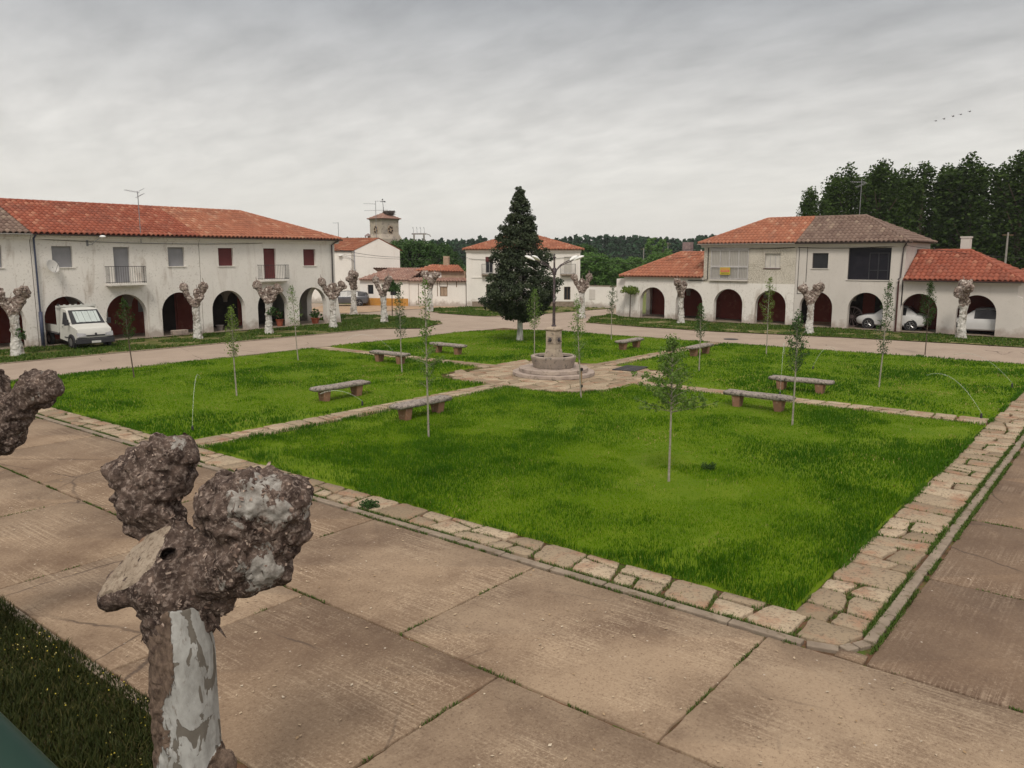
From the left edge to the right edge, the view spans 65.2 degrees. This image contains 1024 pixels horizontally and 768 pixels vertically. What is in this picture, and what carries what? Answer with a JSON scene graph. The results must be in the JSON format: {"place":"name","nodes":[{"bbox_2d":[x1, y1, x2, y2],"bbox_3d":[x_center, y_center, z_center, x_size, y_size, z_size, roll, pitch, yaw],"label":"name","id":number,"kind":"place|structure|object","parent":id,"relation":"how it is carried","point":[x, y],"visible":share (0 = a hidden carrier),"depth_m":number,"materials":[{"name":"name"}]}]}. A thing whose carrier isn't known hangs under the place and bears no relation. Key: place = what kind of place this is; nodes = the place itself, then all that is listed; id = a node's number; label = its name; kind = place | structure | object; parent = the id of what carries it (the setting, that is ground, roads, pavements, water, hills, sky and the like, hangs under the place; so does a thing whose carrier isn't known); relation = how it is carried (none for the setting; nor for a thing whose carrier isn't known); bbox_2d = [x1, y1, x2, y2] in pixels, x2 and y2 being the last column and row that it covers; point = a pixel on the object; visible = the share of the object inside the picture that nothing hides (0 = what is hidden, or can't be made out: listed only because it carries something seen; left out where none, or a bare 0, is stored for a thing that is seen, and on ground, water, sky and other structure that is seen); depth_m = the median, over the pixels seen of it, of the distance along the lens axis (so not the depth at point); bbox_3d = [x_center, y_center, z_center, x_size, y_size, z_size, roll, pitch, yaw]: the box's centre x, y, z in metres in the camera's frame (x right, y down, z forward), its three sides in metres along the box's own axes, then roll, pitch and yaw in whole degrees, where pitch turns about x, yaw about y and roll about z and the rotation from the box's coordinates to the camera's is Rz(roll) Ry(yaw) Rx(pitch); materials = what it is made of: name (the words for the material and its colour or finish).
{"place":"outdoors","nodes":[
{"label":"outdoors","id":0,"kind":"place"},
{"bbox_2d":[0,207,38,346],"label":"terraced house","id":1,"kind":"structure","parent":0,"point":[15,262],"depth_m":41.80,"materials":[{"name":"white paint"}]},
{"bbox_2d":[0,712,57,767],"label":"balcony rail","id":2,"kind":"object","parent":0,"point":[19,748],"visible":1,"depth_m":0.77,"materials":[{"name":"green paint"}]},
{"bbox_2d":[0,595,153,767],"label":"verge","id":3,"kind":"structure","parent":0,"point":[113,696],"depth_m":8.55,"materials":[{"name":"green plant"}]},
{"bbox_2d":[0,367,63,455],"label":"pollard tree","id":4,"kind":"object","parent":3,"relation":"on","point":[28,397],"visible":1,"depth_m":9.07,"materials":[{"name":"brown plant"}]},
{"bbox_2d":[97,434,313,767],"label":"pollard tree","id":5,"kind":"object","parent":3,"relation":"on","point":[178,584],"visible":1,"depth_m":5.59,"materials":[{"name":"brown plant"}]},
{"bbox_2d":[0,314,441,362],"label":"verge","id":6,"kind":"structure","parent":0,"point":[153,341],"depth_m":45.93,"materials":[{"name":"green plant"}]},
{"bbox_2d":[0,284,30,355],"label":"pollard tree","id":7,"kind":"object","parent":6,"relation":"on","point":[12,307],"visible":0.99,"depth_m":38.63,"materials":[{"name":"grey plant"}]},
{"bbox_2d":[179,278,208,338],"bbox_3d":[-18.515,-4.403,46.890,1.694,3.673,0.940,1,9,5],"label":"pollard tree","id":8,"kind":"object","parent":6,"relation":"on","point":[199,292],"visible":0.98,"depth_m":46.58,"materials":[{"name":"grey plant"}]},
{"bbox_2d":[252,277,282,333],"bbox_3d":[-15.222,-4.868,49.957,1.838,3.639,1.003,3,9,17],"label":"pollard tree","id":9,"kind":"object","parent":6,"relation":"on","point":[268,294],"visible":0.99,"depth_m":49.81,"materials":[{"name":"grey plant"}]},
{"bbox_2d":[318,276,346,326],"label":"pollard tree","id":10,"kind":"object","parent":6,"relation":"on","point":[332,291],"visible":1,"depth_m":53.89,"materials":[{"name":"grey plant"}]},
{"bbox_2d":[372,274,393,321],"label":"pollard tree","id":11,"kind":"object","parent":6,"relation":"on","point":[388,280],"visible":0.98,"depth_m":57.99,"materials":[{"name":"grey plant"}]},
{"bbox_2d":[312,304,453,312],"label":"bare yard","id":12,"kind":"structure","parent":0,"point":[344,308],"depth_m":74.51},
{"bbox_2d":[358,267,420,305],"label":"house","id":13,"kind":"structure","parent":12,"relation":"on","point":[399,275],"depth_m":79.11,"materials":[{"name":"paint"}]},
{"bbox_2d":[408,256,466,306],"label":"ruined house","id":14,"kind":"structure","parent":12,"relation":"on","point":[449,288],"depth_m":77.70,"materials":[{"name":"paint"}]},
{"bbox_2d":[365,213,401,243],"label":"church tower","id":15,"kind":"structure","parent":0,"point":[385,226],"depth_m":126.47,"materials":[{"name":"paint"}]},
{"bbox_2d":[0,314,1016,349],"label":"arcade floor","id":16,"kind":"structure","parent":0,"point":[262,326],"depth_m":52.53,"materials":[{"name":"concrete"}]},
{"bbox_2d":[856,305,930,330],"bbox_3d":[25.228,-4.426,52.980,4.220,1.642,1.846,7,12,38],"label":"parked car","id":17,"kind":"object","parent":16,"relation":"on","point":[912,319],"visible":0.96,"depth_m":51.88,"materials":[{"name":"white paint"}]},
{"bbox_2d":[956,307,995,330],"bbox_3d":[29.270,-3.903,49.590,4.220,1.676,1.846,7,12,38],"label":"parked car","id":18,"kind":"object","parent":16,"relation":"on","point":[981,319],"visible":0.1,"depth_m":48.97,"materials":[{"name":"white paint"}]},
{"bbox_2d":[0,418,1023,767],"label":"road","id":19,"kind":"structure","parent":0,"point":[656,672],"depth_m":9.41,"materials":[{"name":"concrete"}]},
{"bbox_2d":[7,475,965,766],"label":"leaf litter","id":20,"kind":"object","parent":19,"relation":"on","point":[455,613],"visible":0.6,"depth_m":9.35,"materials":[{"name":"brown plant"}]},
{"bbox_2d":[0,343,1023,767],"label":"joint weeds","id":21,"kind":"object","parent":19,"relation":"on","point":[928,551],"visible":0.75,"depth_m":13.07,"materials":[{"name":"green plant"}]},
{"bbox_2d":[0,303,1023,379],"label":"road","id":22,"kind":"structure","parent":0,"point":[563,320],"depth_m":44.77,"materials":[{"name":"concrete"}]},
{"bbox_2d":[45,303,114,348],"bbox_3d":[-23.511,-3.209,43.282,4.865,2.341,2.320,8,12,41],"label":"flatbed truck","id":23,"kind":"object","parent":22,"relation":"on","point":[75,326],"visible":0.98,"depth_m":42.23,"materials":[{"name":"white paint"}]},
{"bbox_2d":[0,329,373,363],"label":"path edge","id":24,"kind":"object","parent":22,"relation":"on","point":[175,347],"visible":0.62,"depth_m":42.19,"materials":[{"name":"concrete"}]},
{"bbox_2d":[345,267,358,314],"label":"pollard tree","id":25,"kind":"object","parent":22,"relation":"on","point":[351,278],"visible":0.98,"depth_m":66.27,"materials":[{"name":"grey plant"}]},
{"bbox_2d":[338,290,368,305],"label":"parked car","id":26,"kind":"object","parent":22,"relation":"on","point":[362,297],"visible":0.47,"depth_m":78.09,"materials":[{"name":"silver metal"}]},
{"bbox_2d":[571,270,592,317],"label":"pollard tree","id":27,"kind":"object","parent":22,"relation":"on","point":[582,285],"visible":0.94,"depth_m":62.75,"materials":[{"name":"grey plant"}]},
{"bbox_2d":[894,236,1023,338],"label":"arcaded wing","id":28,"kind":"structure","parent":22,"relation":"on","point":[999,285],"depth_m":49.45,"materials":[{"name":"white paint"}]},
{"bbox_2d":[1,328,1022,767],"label":"soil","id":29,"kind":"structure","parent":0,"point":[803,624],"depth_m":11.40,"materials":[{"name":"brown soil"}]},
{"bbox_2d":[309,380,369,401],"bbox_3d":[-5.791,0.263,27.059,0.510,0.572,2.213,7,12,39],"label":"stone bench","id":30,"kind":"object","parent":29,"relation":"on","point":[354,386],"visible":0.88,"depth_m":26.81,"materials":[{"name":"beige stone"}]},
{"bbox_2d":[388,395,452,420],"bbox_3d":[-2.712,0.752,23.986,0.512,0.572,2.229,7,12,38],"label":"stone bench","id":31,"kind":"object","parent":29,"relation":"on","point":[436,404],"visible":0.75,"depth_m":23.68,"materials":[{"name":"beige stone"}]},
{"bbox_2d":[478,186,563,340],"bbox_3d":[0.476,-6.665,44.801,4.412,8.696,4.860,-3,10,-19],"label":"conifer tree","id":32,"kind":"object","parent":29,"relation":"on","point":[507,295],"visible":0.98,"depth_m":44.19,"materials":[{"name":"green plant"}]},
{"bbox_2d":[615,337,643,349],"bbox_3d":[6.128,-2.065,41.669,0.524,0.576,2.218,7,12,38],"label":"stone bench","id":33,"kind":"object","parent":29,"relation":"on","point":[623,343],"visible":0.84,"depth_m":41.29,"materials":[{"name":"beige stone"}]},
{"bbox_2d":[723,389,795,411],"bbox_3d":[7.757,0.561,25.197,2.224,0.569,0.518,7,12,39],"label":"stone bench","id":34,"kind":"object","parent":29,"relation":"on","point":[778,400],"visible":0.87,"depth_m":25.00,"materials":[{"name":"beige stone"}]},
{"bbox_2d":[768,375,834,393],"bbox_3d":[10.213,0.062,28.312,2.207,0.575,0.519,7,12,38],"label":"stone bench","id":35,"kind":"object","parent":29,"relation":"on","point":[820,384],"visible":0.83,"depth_m":28.04,"materials":[{"name":"beige stone"}]},
{"bbox_2d":[0,0,1023,244],"label":"sky","id":36,"kind":"structure","parent":0,"point":[680,119],"materials":[{"name":"grey"}]},
{"bbox_2d":[8,329,1023,610],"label":"lawn","id":37,"kind":"structure","parent":0,"point":[734,494],"depth_m":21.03,"materials":[{"name":"green plant"}]},
{"bbox_2d":[114,297,134,377],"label":"sapling","id":38,"kind":"object","parent":37,"relation":"on","point":[123,303],"visible":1,"depth_m":31.30,"materials":[{"name":"green plant"}]},
{"bbox_2d":[223,304,240,395],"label":"sapling","id":39,"kind":"object","parent":37,"relation":"on","point":[231,311],"visible":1,"depth_m":27.20,"materials":[{"name":"green plant"}]},
{"bbox_2d":[285,285,301,359],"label":"sapling","id":40,"kind":"object","parent":37,"relation":"on","point":[291,292],"visible":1,"depth_m":36.69,"materials":[{"name":"green plant"}]},
{"bbox_2d":[369,350,410,363],"bbox_3d":[-5.527,-1.182,36.145,2.227,0.569,0.509,7,11,37],"label":"stone bench","id":41,"kind":"object","parent":37,"relation":"on","point":[379,355],"visible":0.79,"depth_m":35.90,"materials":[{"name":"beige stone"}]},
{"bbox_2d":[393,287,406,372],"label":"sapling","id":42,"kind":"object","parent":37,"relation":"on","point":[399,307],"visible":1,"depth_m":32.69,"materials":[{"name":"green plant"}]},
{"bbox_2d":[407,278,444,436],"bbox_3d":[-2.198,-0.646,20.858,0.810,4.219,0.870,7,12,38],"label":"sapling","id":43,"kind":"object","parent":37,"relation":"on","point":[433,363],"visible":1,"depth_m":20.81,"materials":[{"name":"green plant"}]},
{"bbox_2d":[429,342,466,354],"bbox_3d":[-3.175,-1.731,39.594,2.214,0.568,0.523,7,12,39],"label":"stone bench","id":44,"kind":"object","parent":37,"relation":"on","point":[457,348],"visible":0.86,"depth_m":39.21,"materials":[{"name":"beige stone"}]},
{"bbox_2d":[15,329,1023,582],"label":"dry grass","id":45,"kind":"structure","parent":37,"relation":"on","point":[595,411],"depth_m":28.19,"materials":[{"name":"green plant"}]},
{"bbox_2d":[526,288,542,353],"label":"sapling","id":46,"kind":"object","parent":37,"relation":"on","point":[534,322],"visible":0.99,"depth_m":37.81,"materials":[{"name":"green plant"}]},
{"bbox_2d":[568,293,587,396],"bbox_3d":[2.173,-1.250,26.823,0.643,3.575,0.623,3,9,15],"label":"sapling","id":47,"kind":"object","parent":37,"relation":"on","point":[578,307],"visible":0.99,"depth_m":26.77,"materials":[{"name":"green plant"}]},
{"bbox_2d":[631,333,718,481],"bbox_3d":[3.340,0.532,16.735,1.838,3.187,1.495,7,12,38],"label":"sapling","id":48,"kind":"object","parent":37,"relation":"on","point":[672,358],"visible":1,"depth_m":16.63,"materials":[{"name":"green plant"}]},
{"bbox_2d":[686,343,713,356],"bbox_3d":[9.166,-1.641,39.014,0.518,0.573,2.218,7,11,37],"label":"stone bench","id":49,"kind":"object","parent":37,"relation":"on","point":[694,349],"visible":0.84,"depth_m":38.60,"materials":[{"name":"beige stone"}]},
{"bbox_2d":[694,303,709,370],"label":"sapling","id":50,"kind":"object","parent":37,"relation":"on","point":[700,323],"visible":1,"depth_m":33.04,"materials":[{"name":"green plant"}]},
{"bbox_2d":[759,277,775,353],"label":"sapling","id":51,"kind":"object","parent":37,"relation":"on","point":[768,297],"visible":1,"depth_m":38.81,"materials":[{"name":"green plant"}]},
{"bbox_2d":[785,309,809,424],"bbox_3d":[7.994,-0.457,22.507,0.714,3.325,0.775,3,10,20],"label":"sapling","id":52,"kind":"object","parent":37,"relation":"on","point":[796,343],"visible":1,"depth_m":22.37,"materials":[{"name":"green plant"}]},
{"bbox_2d":[873,279,896,386],"bbox_3d":[13.520,-1.822,29.043,0.715,3.969,0.834,7,12,38],"label":"sapling","id":53,"kind":"object","parent":37,"relation":"on","point":[888,295],"visible":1,"depth_m":28.95,"materials":[{"name":"green plant"}]},
{"bbox_2d":[792,386,1023,609],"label":"lawn fringe grass","id":54,"kind":"structure","parent":37,"relation":"on","point":[956,454],"depth_m":17.49,"materials":[{"name":"green plant"}]},
{"bbox_2d":[919,280,937,354],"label":"sapling","id":55,"kind":"object","parent":37,"relation":"on","point":[931,301],"visible":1,"depth_m":38.80,"materials":[{"name":"green plant"}]},
{"bbox_2d":[424,306,608,315],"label":"verge","id":56,"kind":"structure","parent":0,"point":[560,309],"depth_m":72.87,"materials":[{"name":"green plant"}]},
{"bbox_2d":[420,270,439,311],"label":"pollard tree","id":57,"kind":"object","parent":56,"relation":"on","point":[424,274],"visible":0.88,"depth_m":70.11,"materials":[{"name":"grey plant"}]},
{"bbox_2d":[585,285,616,308],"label":"boundary wall","id":58,"kind":"structure","parent":56,"relation":"on","point":[595,296],"depth_m":75.25,"materials":[{"name":"paint"}]},
{"bbox_2d":[48,268,992,346],"bbox_3d":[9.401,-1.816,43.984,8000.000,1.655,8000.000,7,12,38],"label":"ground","id":59,"kind":"structure","parent":0,"point":[643,312],"depth_m":59.74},
{"bbox_2d":[1,599,148,711],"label":"verge kerb","id":60,"kind":"structure","parent":59,"relation":"on","point":[96,667],"depth_m":9.39,"materials":[{"name":"concrete"}]},
{"bbox_2d":[0,198,203,346],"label":"terraced house","id":61,"kind":"structure","parent":59,"relation":"on","point":[103,275],"depth_m":46.09,"materials":[{"name":"white paint"}]},
{"bbox_2d":[51,246,74,267],"bbox_3d":[-24.399,-6.870,43.352,0.270,1.178,1.190,7,12,38],"label":"window","id":62,"kind":"structure","parent":61,"relation":"in","point":[61,254],"depth_m":43.45,"materials":[{"name":"white paint"}]},
{"bbox_2d":[113,247,129,281],"bbox_3d":[-22.484,-6.840,45.955,0.050,2.016,0.916,7,12,38],"label":"balcony door","id":63,"kind":"structure","parent":61,"relation":"in","point":[120,254],"depth_m":45.95,"materials":[{"name":"grey wood"}]},
{"bbox_2d":[162,294,175,330],"bbox_3d":[-22.295,-4.649,51.211,0.036,2.520,1.500,7,12,38],"label":"door","id":64,"kind":"structure","parent":61,"relation":"in","point":[168,310],"depth_m":51.49,"materials":[{"name":"black wood"}]},
{"bbox_2d":[167,247,186,266],"bbox_3d":[-20.335,-7.668,48.361,0.270,1.178,1.190,7,12,38],"label":"window","id":65,"kind":"structure","parent":61,"relation":"in","point":[175,254],"depth_m":48.43,"materials":[{"name":"white paint"}]},
{"bbox_2d":[159,206,342,332],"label":"terraced house","id":66,"kind":"structure","parent":59,"relation":"on","point":[286,255],"depth_m":53.47,"materials":[{"name":"white paint"}]},
{"bbox_2d":[212,292,238,326],"bbox_3d":[-19.982,-5.153,54.055,0.036,2.620,3.200,7,12,38],"label":"open doorway","id":67,"kind":"structure","parent":66,"relation":"in","point":[220,309],"depth_m":54.49,"materials":[{"name":"black"}]},
{"bbox_2d":[218,248,234,266],"bbox_3d":[-18.259,-8.060,50.922,0.270,1.168,1.190,7,12,38],"label":"window","id":68,"kind":"structure","parent":66,"relation":"in","point":[224,254],"depth_m":51.00,"materials":[{"name":"red paint"}]},
{"bbox_2d":[263,248,274,278],"bbox_3d":[-16.313,-8.051,53.562,0.050,2.016,0.946,7,12,38],"label":"balcony door","id":69,"kind":"structure","parent":66,"relation":"in","point":[268,253],"depth_m":53.57,"materials":[{"name":"red wood"}]},
{"bbox_2d":[303,249,313,265],"bbox_3d":[-14.293,-8.857,55.986,0.050,1.126,1.026,7,12,38],"label":"window","id":70,"kind":"structure","parent":66,"relation":"in","point":[308,254],"depth_m":56.01,"materials":[{"name":"red paint"}]},
{"bbox_2d":[312,238,400,302],"bbox_3d":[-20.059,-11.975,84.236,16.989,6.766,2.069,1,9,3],"label":"gabled house","id":71,"kind":"structure","parent":59,"relation":"on","point":[363,265],"depth_m":83.40,"materials":[{"name":"paint"}]},
{"bbox_2d":[397,239,455,267],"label":"broadleaf tree","id":72,"kind":"object","parent":59,"relation":"on","point":[419,249],"visible":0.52,"depth_m":107.00,"materials":[{"name":"green plant"}]},
{"bbox_2d":[430,242,463,269],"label":"broadleaf tree","id":73,"kind":"object","parent":59,"relation":"on","point":[446,249],"visible":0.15,"depth_m":115.09,"materials":[{"name":"green plant"}]},
{"bbox_2d":[9,330,1022,381],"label":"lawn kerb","id":74,"kind":"structure","parent":59,"relation":"on","point":[473,330],"depth_m":40.55,"materials":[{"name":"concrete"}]},
{"bbox_2d":[462,235,584,306],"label":"corner house","id":75,"kind":"structure","parent":59,"relation":"on","point":[477,271],"depth_m":76.58,"materials":[{"name":"paint"}]},
{"bbox_2d":[36,414,1023,653],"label":"kerb","id":76,"kind":"structure","parent":59,"relation":"on","point":[879,629],"depth_m":12.06,"materials":[{"name":"concrete"}]},
{"bbox_2d":[346,234,715,266],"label":"forest","id":77,"kind":"object","parent":59,"relation":"on","point":[619,246],"visible":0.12,"depth_m":338.99,"materials":[{"name":"green plant"}]},
{"bbox_2d":[580,252,623,285],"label":"broadleaf tree","id":78,"kind":"object","parent":59,"relation":"on","point":[607,266],"visible":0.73,"depth_m":101.47,"materials":[{"name":"green plant"}]},
{"bbox_2d":[605,257,634,285],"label":"broadleaf tree","id":79,"kind":"object","parent":59,"relation":"on","point":[626,267],"visible":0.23,"depth_m":113.82,"materials":[{"name":"green plant"}]},
{"bbox_2d":[635,251,671,267],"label":"broadleaf tree","id":80,"kind":"object","parent":59,"relation":"on","point":[654,257],"visible":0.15,"depth_m":109.92,"materials":[{"name":"green plant"}]},
{"bbox_2d":[616,242,719,319],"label":"arcaded wing","id":81,"kind":"structure","parent":59,"relation":"on","point":[654,280],"depth_m":62.74,"materials":[{"name":"white paint"}]},
{"bbox_2d":[697,216,814,324],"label":"arcaded house","id":82,"kind":"structure","parent":59,"relation":"on","point":[741,289],"depth_m":57.42,"materials":[{"name":"white paint"}]},
{"bbox_2d":[763,253,780,268],"bbox_3d":[18.232,-8.584,55.931,1.240,1.068,0.220,7,12,38],"label":"window","id":83,"kind":"structure","parent":82,"relation":"in","point":[772,260],"depth_m":55.99,"materials":[{"name":"white"}]},
{"bbox_2d":[796,186,830,215],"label":"poplar tree","id":84,"kind":"object","parent":59,"relation":"on","point":[810,201],"visible":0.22,"depth_m":93.25,"materials":[{"name":"green plant"}]},
{"bbox_2d":[816,161,870,215],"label":"poplar tree","id":85,"kind":"object","parent":59,"relation":"on","point":[846,190],"visible":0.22,"depth_m":94.79,"materials":[{"name":"green plant"}]},
{"bbox_2d":[793,214,937,331],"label":"arcaded house","id":86,"kind":"structure","parent":59,"relation":"on","point":[840,264],"depth_m":53.22,"materials":[{"name":"grey paint"}]},
{"bbox_2d":[811,253,828,268],"bbox_3d":[20.791,-8.284,53.916,1.190,1.068,0.240,7,12,38],"label":"window","id":87,"kind":"structure","parent":86,"relation":"in","point":[820,260],"depth_m":53.97,"materials":[{"name":"grey glass"}]},
{"bbox_2d":[848,293,863,324],"bbox_3d":[23.670,-5.452,55.934,1.600,2.620,0.036,7,12,38],"label":"open doorway","id":88,"kind":"structure","parent":86,"relation":"in","point":[858,303],"depth_m":55.69,"materials":[{"name":"black"}]},
{"bbox_2d":[857,158,914,231],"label":"poplar tree","id":89,"kind":"object","parent":59,"relation":"on","point":[881,191],"visible":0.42,"depth_m":92.31,"materials":[{"name":"green plant"}]},
{"bbox_2d":[892,160,965,248],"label":"poplar tree","id":90,"kind":"object","parent":59,"relation":"on","point":[920,187],"visible":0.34,"depth_m":95.61,"materials":[{"name":"green plant"}]},
{"bbox_2d":[921,151,1005,258],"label":"poplar tree","id":91,"kind":"object","parent":59,"relation":"on","point":[971,180],"visible":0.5,"depth_m":93.15,"materials":[{"name":"green plant"}]},
{"bbox_2d":[971,162,1018,261],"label":"poplar tree","id":92,"kind":"object","parent":59,"relation":"on","point":[1001,171],"visible":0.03,"depth_m":105.86,"materials":[{"name":"green plant"}]},
{"bbox_2d":[982,149,1023,268],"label":"poplar tree","id":93,"kind":"object","parent":59,"relation":"on","point":[1014,225],"visible":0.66,"depth_m":90.99,"materials":[{"name":"green plant"}]},
{"bbox_2d":[38,342,1023,645],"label":"stone paving","id":94,"kind":"structure","parent":0,"point":[868,566],"depth_m":14.50,"materials":[{"name":"beige stone"}]},
{"bbox_2d":[512,326,594,379],"bbox_3d":[1.694,-1.363,32.533,3.358,1.958,3.362,7,12,38],"label":"fountain","id":95,"kind":"object","parent":94,"relation":"on","point":[553,362],"visible":0.99,"depth_m":31.93,"materials":[{"name":"stone"}]},
{"bbox_2d":[525,254,583,326],"bbox_3d":[1.703,-3.762,32.107,2.237,2.910,1.059,-2,9,-14],"label":"street lamp","id":96,"kind":"object","parent":95,"relation":"on","point":[554,269],"visible":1,"depth_m":32.02,"materials":[{"name":"metal"}]},
{"bbox_2d":[586,313,1023,346],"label":"verge","id":97,"kind":"structure","parent":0,"point":[771,331],"depth_m":51.45,"materials":[{"name":"green plant"}]},
{"bbox_2d":[674,276,687,322],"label":"pollard tree","id":98,"kind":"object","parent":97,"relation":"on","point":[681,286],"visible":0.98,"depth_m":57.53,"materials":[{"name":"grey plant"}]},
{"bbox_2d":[798,280,824,333],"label":"pollard tree","id":99,"kind":"object","parent":97,"relation":"on","point":[812,296],"visible":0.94,"depth_m":49.71,"materials":[{"name":"grey plant"}]},
{"bbox_2d":[953,276,974,338],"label":"pollard tree","id":100,"kind":"object","parent":97,"relation":"on","point":[963,290],"visible":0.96,"depth_m":46.67,"materials":[{"name":"grey plant"}]},
{"bbox_2d":[867,447,1023,713],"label":"road","id":101,"kind":"structure","parent":0,"point":[956,631],"depth_m":10.63,"materials":[{"name":"concrete"}]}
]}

